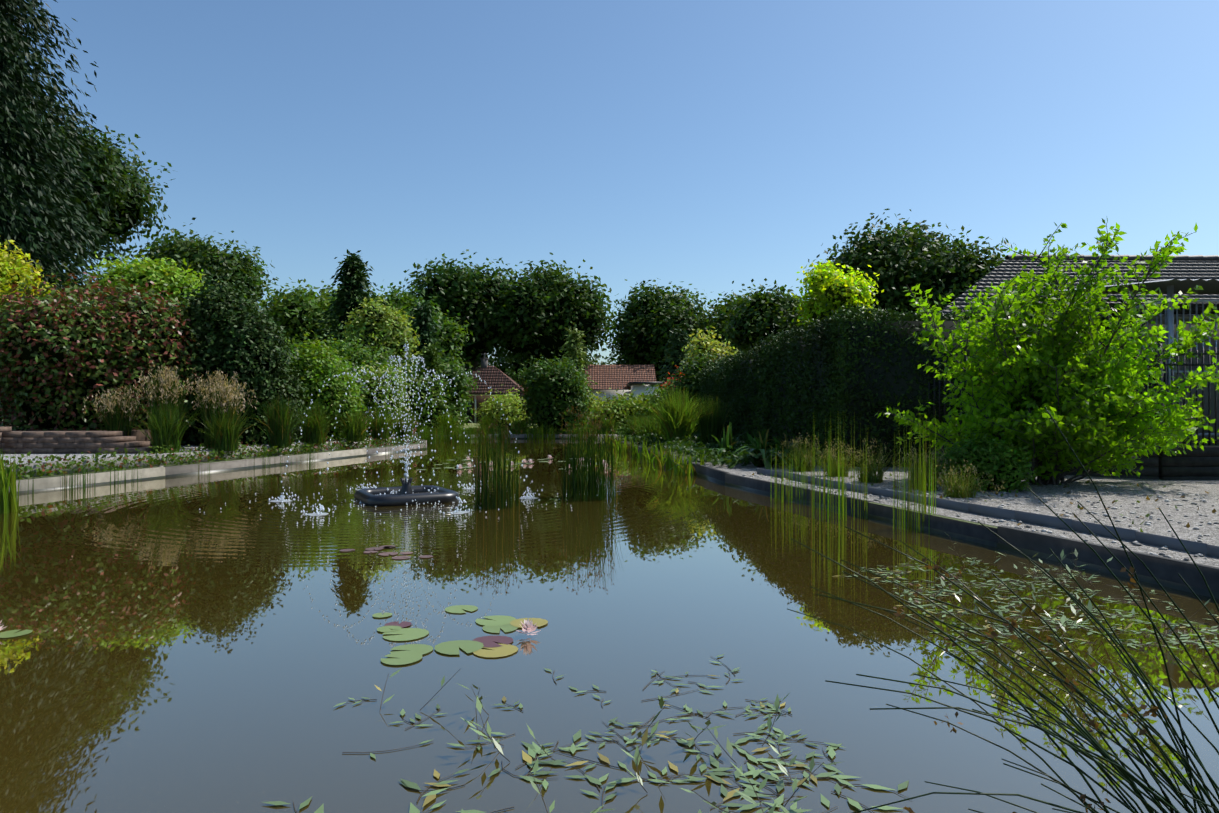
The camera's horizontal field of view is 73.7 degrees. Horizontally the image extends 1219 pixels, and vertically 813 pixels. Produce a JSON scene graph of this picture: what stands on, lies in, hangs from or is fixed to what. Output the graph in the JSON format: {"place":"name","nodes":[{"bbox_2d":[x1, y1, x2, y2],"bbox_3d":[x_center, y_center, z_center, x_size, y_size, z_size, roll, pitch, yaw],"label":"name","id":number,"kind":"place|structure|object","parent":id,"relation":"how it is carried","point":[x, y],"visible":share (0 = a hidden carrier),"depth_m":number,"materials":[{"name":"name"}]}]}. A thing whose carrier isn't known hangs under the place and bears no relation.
{"place":"outdoors","nodes":[
{"label":"outdoors","id":0,"kind":"place"},
{"bbox_2d":[0,436,371,464],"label":"terrace gravel","id":1,"kind":"structure","parent":0,"point":[78,455],"depth_m":17.50,"materials":[{"name":"grey gravel"}]},
{"bbox_2d":[168,263,320,445],"bbox_3d":[-10.569,-1.434,22.971,4.725,5.263,3.888,0,0,-1],"label":"dark yew bush","id":2,"kind":"object","parent":1,"relation":"on","point":[243,340],"visible":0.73,"depth_m":22.20,"materials":[{"name":"green plant"}]},
{"bbox_2d":[282,326,376,440],"bbox_3d":[-9.242,-0.654,25.523,3.675,3.689,4.003,0,0,-1],"label":"bank shrub","id":3,"kind":"object","parent":1,"relation":"on","point":[331,395],"visible":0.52,"depth_m":24.55,"materials":[{"name":"green plant"}]},
{"bbox_2d":[344,358,415,437],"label":"bank shrub","id":4,"kind":"object","parent":1,"relation":"on","point":[371,382],"visible":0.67,"depth_m":27.98,"materials":[{"name":"green plant"}]},
{"bbox_2d":[186,420,583,433],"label":"lawn","id":5,"kind":"structure","parent":0,"point":[473,424],"depth_m":54.36,"materials":[{"name":"green plant"}]},
{"bbox_2d":[125,217,282,307],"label":"tree","id":6,"kind":"object","parent":5,"relation":"on","point":[197,255],"visible":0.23,"depth_m":59.11,"materials":[{"name":"green plant"}]},
{"bbox_2d":[251,278,339,350],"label":"tree","id":7,"kind":"object","parent":5,"relation":"on","point":[298,305],"visible":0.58,"depth_m":53.08,"materials":[{"name":"green plant"}]},
{"bbox_2d":[309,281,369,304],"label":"tree","id":8,"kind":"object","parent":5,"relation":"on","point":[330,288],"visible":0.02,"depth_m":68.99,"materials":[{"name":"green plant"}]},
{"bbox_2d":[304,249,381,351],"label":"conifer tree","id":9,"kind":"object","parent":5,"relation":"on","point":[352,276],"visible":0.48,"depth_m":44.10,"materials":[{"name":"green plant"}]},
{"bbox_2d":[366,282,453,351],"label":"tree","id":10,"kind":"object","parent":5,"relation":"on","point":[395,299],"visible":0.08,"depth_m":64.10,"materials":[{"name":"green plant"}]},
{"bbox_2d":[396,364,455,431],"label":"shrub","id":11,"kind":"object","parent":5,"relation":"on","point":[422,392],"visible":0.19,"depth_m":38.53,"materials":[{"name":"green plant"}]},
{"bbox_2d":[392,302,474,372],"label":"tree","id":12,"kind":"object","parent":5,"relation":"on","point":[444,333],"visible":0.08,"depth_m":58.69,"materials":[{"name":"green plant"}]},
{"bbox_2d":[402,300,472,422],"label":"shrub","id":13,"kind":"object","parent":5,"relation":"on","point":[425,322],"visible":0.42,"depth_m":49.34,"materials":[{"name":"green plant"}]},
{"bbox_2d":[396,350,479,427],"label":"shore bush","id":14,"kind":"object","parent":5,"relation":"on","point":[461,389],"visible":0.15,"depth_m":42.83,"materials":[{"name":"green plant"}]},
{"bbox_2d":[409,342,467,427],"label":"shrub","id":15,"kind":"object","parent":5,"relation":"on","point":[431,361],"visible":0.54,"depth_m":39.46,"materials":[{"name":"green plant"}]},
{"bbox_2d":[399,249,523,373],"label":"tree","id":16,"kind":"object","parent":5,"relation":"on","point":[468,291],"visible":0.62,"depth_m":79.69,"materials":[{"name":"green plant"}]},
{"bbox_2d":[472,387,536,427],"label":"shrub","id":17,"kind":"object","parent":5,"relation":"on","point":[510,411],"visible":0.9,"depth_m":46.20,"materials":[{"name":"green plant"}]},
{"bbox_2d":[504,368,513,377],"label":"thuja tree","id":18,"kind":"object","parent":5,"relation":"on","point":[507,372],"visible":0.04,"depth_m":71.79,"materials":[{"name":"green plant"}]},
{"bbox_2d":[510,371,521,384],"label":"thuja tree","id":19,"kind":"object","parent":5,"relation":"on","point":[514,377],"visible":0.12,"depth_m":71.61,"materials":[{"name":"green plant"}]},
{"bbox_2d":[483,252,625,369],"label":"tree","id":20,"kind":"object","parent":5,"relation":"on","point":[548,306],"visible":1,"depth_m":79.17,"materials":[{"name":"green plant"}]},
{"bbox_2d":[514,351,601,433],"bbox_3d":[-2.461,-0.616,38.443,4.182,4.019,4.249,0,0,-1],"label":"round bush","id":21,"kind":"object","parent":5,"relation":"on","point":[556,389],"visible":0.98,"depth_m":37.52,"materials":[{"name":"green plant"}]},
{"bbox_2d":[560,321,597,399],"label":"tree","id":22,"kind":"object","parent":5,"relation":"on","point":[574,344],"visible":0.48,"depth_m":55.63,"materials":[{"name":"green plant"}]},
{"bbox_2d":[576,389,618,427],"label":"bank shrub","id":23,"kind":"object","parent":5,"relation":"on","point":[594,401],"visible":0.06,"depth_m":47.41,"materials":[{"name":"green plant"}]},
{"bbox_2d":[589,390,630,402],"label":"house walls","id":24,"kind":"structure","parent":5,"relation":"on","point":[609,393],"depth_m":76.43,"materials":[{"name":"white paint"}]},
{"bbox_2d":[585,365,656,389],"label":"house roof","id":25,"kind":"structure","parent":24,"relation":"attached to","point":[612,377],"depth_m":78.39,"materials":[{"name":"red tile"}]},
{"bbox_2d":[583,388,655,430],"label":"bank shrub","id":26,"kind":"object","parent":5,"relation":"on","point":[621,406],"visible":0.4,"depth_m":41.92,"materials":[{"name":"green plant"}]},
{"bbox_2d":[622,378,678,429],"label":"bank shrub","id":27,"kind":"object","parent":5,"relation":"on","point":[653,394],"visible":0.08,"depth_m":40.59,"materials":[{"name":"green plant"}]},
{"bbox_2d":[658,366,684,394],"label":"red maple shrub","id":28,"kind":"object","parent":5,"relation":"on","point":[670,381],"visible":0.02,"depth_m":42.46,"materials":[{"name":"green plant"}]},
{"bbox_2d":[656,326,692,392],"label":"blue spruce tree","id":29,"kind":"object","parent":5,"relation":"on","point":[679,337],"visible":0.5,"depth_m":55.75,"materials":[{"name":"green plant"}]},
{"bbox_2d":[679,327,738,371],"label":"white flower shrub","id":30,"kind":"object","parent":5,"relation":"on","point":[704,343],"visible":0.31,"depth_m":44.58,"materials":[{"name":"green plant"}]},
{"bbox_2d":[697,281,760,353],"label":"tree","id":31,"kind":"object","parent":5,"relation":"on","point":[720,320],"visible":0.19,"depth_m":85.03,"materials":[{"name":"green plant"}]},
{"bbox_2d":[715,278,808,353],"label":"dark tree","id":32,"kind":"object","parent":5,"relation":"on","point":[757,319],"visible":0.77,"depth_m":51.03,"materials":[{"name":"green plant"}]},
{"bbox_2d":[808,208,1015,320],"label":"dark tree","id":33,"kind":"object","parent":5,"relation":"on","point":[898,260],"visible":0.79,"depth_m":43.38,"materials":[{"name":"green plant"}]},
{"bbox_2d":[2,416,996,527],"bbox_3d":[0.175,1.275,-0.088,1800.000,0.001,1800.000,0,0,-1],"label":"ground","id":34,"kind":"structure","parent":0,"point":[683,455],"depth_m":18.18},
{"bbox_2d":[0,236,59,307],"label":"yellow shrub","id":35,"kind":"object","parent":34,"relation":"on","point":[16,270],"visible":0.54,"depth_m":23.80,"materials":[{"name":"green plant"}]},
{"bbox_2d":[0,0,141,424],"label":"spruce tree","id":36,"kind":"object","parent":34,"relation":"on","point":[26,203],"visible":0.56,"depth_m":30.10,"materials":[{"name":"green plant"}]},
{"bbox_2d":[6,103,177,421],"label":"oak tree","id":37,"kind":"object","parent":34,"relation":"on","point":[136,190],"visible":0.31,"depth_m":43.30,"materials":[{"name":"green plant"}]},
{"bbox_2d":[0,422,203,453],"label":"stone wall","id":38,"kind":"structure","parent":34,"relation":"on","point":[41,441],"depth_m":18.16,"materials":[{"name":"grey stone"}]},
{"bbox_2d":[0,263,215,430],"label":"photinia bush","id":39,"kind":"object","parent":38,"relation":"on","point":[63,354],"visible":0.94,"depth_m":20.56,"materials":[{"name":"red plant"}]},
{"bbox_2d":[79,247,219,317],"bbox_3d":[-15.017,-1.790,27.242,4.142,6.741,4.637,0,0,-1],"label":"shrub","id":40,"kind":"object","parent":34,"relation":"on","point":[155,273],"visible":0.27,"depth_m":26.10,"materials":[{"name":"green plant"}]},
{"bbox_2d":[4,437,411,477],"bbox_3d":[-11.115,1.200,11.570,0.248,0.350,34.633,0,0,14],"label":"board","id":41,"kind":"object","parent":34,"relation":"on","point":[84,463],"depth_m":17.17,"materials":[{"name":"grey wood"}]},
{"bbox_2d":[9,433,618,491],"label":"pond edge boards","id":42,"kind":"object","parent":34,"relation":"on","point":[50,482],"visible":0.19,"depth_m":17.66,"materials":[{"name":"grey wood"}]},
{"bbox_2d":[320,333,407,407],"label":"bank shrub","id":43,"kind":"object","parent":34,"relation":"on","point":[358,356],"visible":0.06,"depth_m":30.76,"materials":[{"name":"green plant"}]},
{"bbox_2d":[337,293,424,370],"bbox_3d":[-10.822,-1.798,37.873,3.746,6.799,4.418,0,0,44],"label":"shrub","id":44,"kind":"object","parent":34,"relation":"on","point":[386,329],"visible":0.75,"depth_m":37.09,"materials":[{"name":"green plant"}]},
{"bbox_2d":[1,427,853,479],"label":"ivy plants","id":45,"kind":"object","parent":34,"relation":"on","point":[691,447],"visible":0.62,"depth_m":18.71,"materials":[{"name":"green plant"}]},
{"bbox_2d":[459,395,521,422],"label":"pavilion walls","id":46,"kind":"structure","parent":34,"relation":"on","point":[479,399],"depth_m":63.09,"materials":[{"name":"white paint"}]},
{"bbox_2d":[463,398,493,418],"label":"pavilion windows","id":47,"kind":"structure","parent":46,"relation":"in","point":[468,413],"depth_m":63.06,"materials":[{"name":"black glass"}]},
{"bbox_2d":[466,366,521,393],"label":"pavilion roof","id":48,"kind":"structure","parent":46,"relation":"on","point":[495,379],"depth_m":63.67,"materials":[{"name":"brown tile"}]},
{"bbox_2d":[480,353,488,367],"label":"chimney","id":49,"kind":"object","parent":48,"relation":"on","point":[484,362],"visible":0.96,"depth_m":65.40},
{"bbox_2d":[467,394,522,394],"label":"pavilion soffit","id":50,"kind":"structure","parent":48,"relation":"attached to","point":[492,394],"depth_m":62.44,"materials":[{"name":"wood"}]},
{"bbox_2d":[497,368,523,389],"bbox_3d":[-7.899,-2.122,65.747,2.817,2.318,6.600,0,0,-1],"label":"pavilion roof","id":51,"kind":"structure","parent":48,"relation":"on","point":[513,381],"depth_m":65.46,"materials":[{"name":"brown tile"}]},
{"bbox_2d":[83,361,1031,505],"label":"marginal plants","id":52,"kind":"object","parent":34,"relation":"on","point":[223,426],"visible":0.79,"depth_m":19.76,"materials":[{"name":"green plant"}]},
{"bbox_2d":[455,345,666,396],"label":"treeline trees","id":53,"kind":"object","parent":34,"relation":"on","point":[515,363],"visible":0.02,"depth_m":96.84,"materials":[{"name":"green plant"}]},
{"bbox_2d":[604,278,719,383],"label":"tree","id":54,"kind":"object","parent":34,"relation":"on","point":[648,324],"visible":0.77,"depth_m":84.49,"materials":[{"name":"green plant"}]},
{"bbox_2d":[648,345,727,432],"bbox_3d":[4.090,-0.660,35.248,4.035,4.121,3.713,0,0,-23],"label":"ivy bush","id":55,"kind":"object","parent":34,"relation":"on","point":[691,374],"visible":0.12,"depth_m":34.72,"materials":[{"name":"green plant"}]},
{"bbox_2d":[692,303,886,463],"bbox_3d":[4.960,-0.517,25.664,2.529,3.683,16.128,0,0,-4],"label":"long hedge","id":56,"kind":"object","parent":34,"relation":"on","point":[775,385],"visible":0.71,"depth_m":21.55,"materials":[{"name":"green plant"}]},
{"bbox_2d":[788,259,883,326],"bbox_3d":[8.427,-1.995,30.024,3.573,7.165,3.895,0,0,-1],"label":"tree","id":57,"kind":"object","parent":34,"relation":"on","point":[831,287],"visible":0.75,"depth_m":29.51,"materials":[{"name":"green plant"}]},
{"bbox_2d":[825,298,1142,467],"bbox_3d":[7.900,-0.510,17.424,6.268,3.669,2.465,0,0,-1],"label":"cross hedge","id":58,"kind":"object","parent":34,"relation":"on","point":[877,360],"visible":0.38,"depth_m":17.09,"materials":[{"name":"green plant"}]},
{"bbox_2d":[757,468,1218,557],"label":"gravel edging","id":59,"kind":"object","parent":34,"relation":"on","point":[1206,549],"visible":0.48,"depth_m":8.67,"materials":[{"name":"grey"}]},
{"bbox_2d":[875,218,1218,484],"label":"backlit shrub","id":60,"kind":"object","parent":34,"relation":"on","point":[1027,376],"visible":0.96,"depth_m":12.80,"materials":[{"name":"green plant"}]},
{"bbox_2d":[918,337,1218,479],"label":"fence","id":61,"kind":"object","parent":34,"relation":"on","point":[1198,463],"visible":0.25,"depth_m":14.12,"materials":[{"name":"brown wood"}]},
{"bbox_2d":[1042,279,1218,444],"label":"shed","id":62,"kind":"structure","parent":34,"relation":"on","point":[1170,288],"depth_m":16.05,"materials":[{"name":"black wood"}]},
{"bbox_2d":[1129,320,1218,437],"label":"house walls","id":63,"kind":"structure","parent":34,"relation":"on","point":[1199,347],"depth_m":20.45,"materials":[{"name":"grey wood"}]},
{"bbox_2d":[939,259,1218,314],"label":"house roof","id":64,"kind":"structure","parent":63,"relation":"on","point":[1174,269],"depth_m":22.68,"materials":[{"name":"grey tile"}]},
{"bbox_2d":[1101,314,1218,319],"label":"gutter","id":65,"kind":"object","parent":64,"relation":"attached to","point":[1180,316],"depth_m":19.68,"materials":[{"name":"grey metal"}]},
{"bbox_2d":[1140,362,1164,427],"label":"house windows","id":66,"kind":"structure","parent":63,"relation":"in","point":[1154,385],"depth_m":20.38,"materials":[{"name":"black glass"}]},
{"bbox_2d":[0,439,1218,812],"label":"pond water","id":67,"kind":"structure","parent":0,"point":[204,643],"depth_m":4.89,"materials":[{"name":"brown liquid"}]},
{"bbox_2d":[0,455,607,634],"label":"lily flowers","id":68,"kind":"object","parent":67,"relation":"on","point":[528,626],"visible":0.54,"depth_m":5.24,"materials":[{"name":"pink plant"}]},
{"bbox_2d":[0,458,610,664],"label":"lily pads","id":69,"kind":"object","parent":67,"relation":"on","point":[412,653],"visible":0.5,"depth_m":5.19,"materials":[{"name":"green plant"}]},
{"bbox_2d":[199,342,571,525],"bbox_3d":[-3.062,0.320,12.854,5.553,2.710,5.787,0,0,-1],"label":"fountain","id":70,"kind":"object","parent":67,"relation":"on","point":[406,493],"visible":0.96,"depth_m":12.65,"materials":[{"name":"clear liquid"}]},
{"bbox_2d":[0,403,935,532],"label":"reeds","id":71,"kind":"object","parent":67,"relation":"in","point":[493,492],"visible":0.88,"depth_m":12.65,"materials":[{"name":"green plant"}]},
{"bbox_2d":[263,534,1218,812],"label":"pondweed leaves","id":72,"kind":"object","parent":67,"relation":"on","point":[751,788],"visible":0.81,"depth_m":3.50,"materials":[{"name":"green plant"}]},
{"bbox_2d":[787,407,1218,812],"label":"rush plant","id":73,"kind":"object","parent":67,"relation":"on","point":[1123,773],"visible":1,"depth_m":1.99,"materials":[{"name":"green plant"}]},
{"bbox_2d":[9,438,1218,598],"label":"pond edge boards","id":74,"kind":"object","parent":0,"point":[1177,586],"visible":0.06,"depth_m":9.11,"materials":[{"name":"grey wood"}]},
{"bbox_2d":[13,0,1218,434],"label":"sky","id":75,"kind":"structure","parent":0,"point":[708,145],"materials":[{"name":"blue"}]},
{"bbox_2d":[631,385,658,399],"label":"house annex","id":76,"kind":"object","parent":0,"point":[640,389],"visible":0.21,"depth_m":69.99,"materials":[{"name":"white paint"}]},
{"bbox_2d":[627,382,662,400],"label":"house annex trim","id":77,"kind":"structure","parent":76,"relation":"attached to","point":[629,384],"depth_m":69.60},
{"bbox_2d":[615,437,1218,591],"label":"pond edge boards","id":78,"kind":"object","parent":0,"point":[1168,570],"visible":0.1,"depth_m":8.06,"materials":[{"name":"grey wood"}]},
{"bbox_2d":[692,462,1218,566],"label":"bank gravel","id":79,"kind":"structure","parent":0,"point":[1190,489],"depth_m":10.65,"materials":[{"name":"grey gravel"}]},
{"bbox_2d":[742,474,1218,560],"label":"gravel loose stones","id":80,"kind":"object","parent":79,"relation":"on","point":[1137,543],"visible":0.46,"depth_m":9.68,"materials":[{"name":"grey gravel"}]},
{"bbox_2d":[752,473,1218,531],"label":"stones","id":81,"kind":"object","parent":79,"relation":"on","point":[1146,515],"visible":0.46,"depth_m":10.89,"materials":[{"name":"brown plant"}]},
{"bbox_2d":[936,428,1038,492],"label":"plant","id":82,"kind":"object","parent":79,"relation":"on","point":[1004,461],"visible":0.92,"depth_m":12.22,"materials":[{"name":"green plant"}]},
{"bbox_2d":[1005,254,1218,260],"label":"roof ridge","id":83,"kind":"structure","parent":0,"point":[1150,257],"depth_m":24.17,"materials":[{"name":"grey tile"}]}
]}

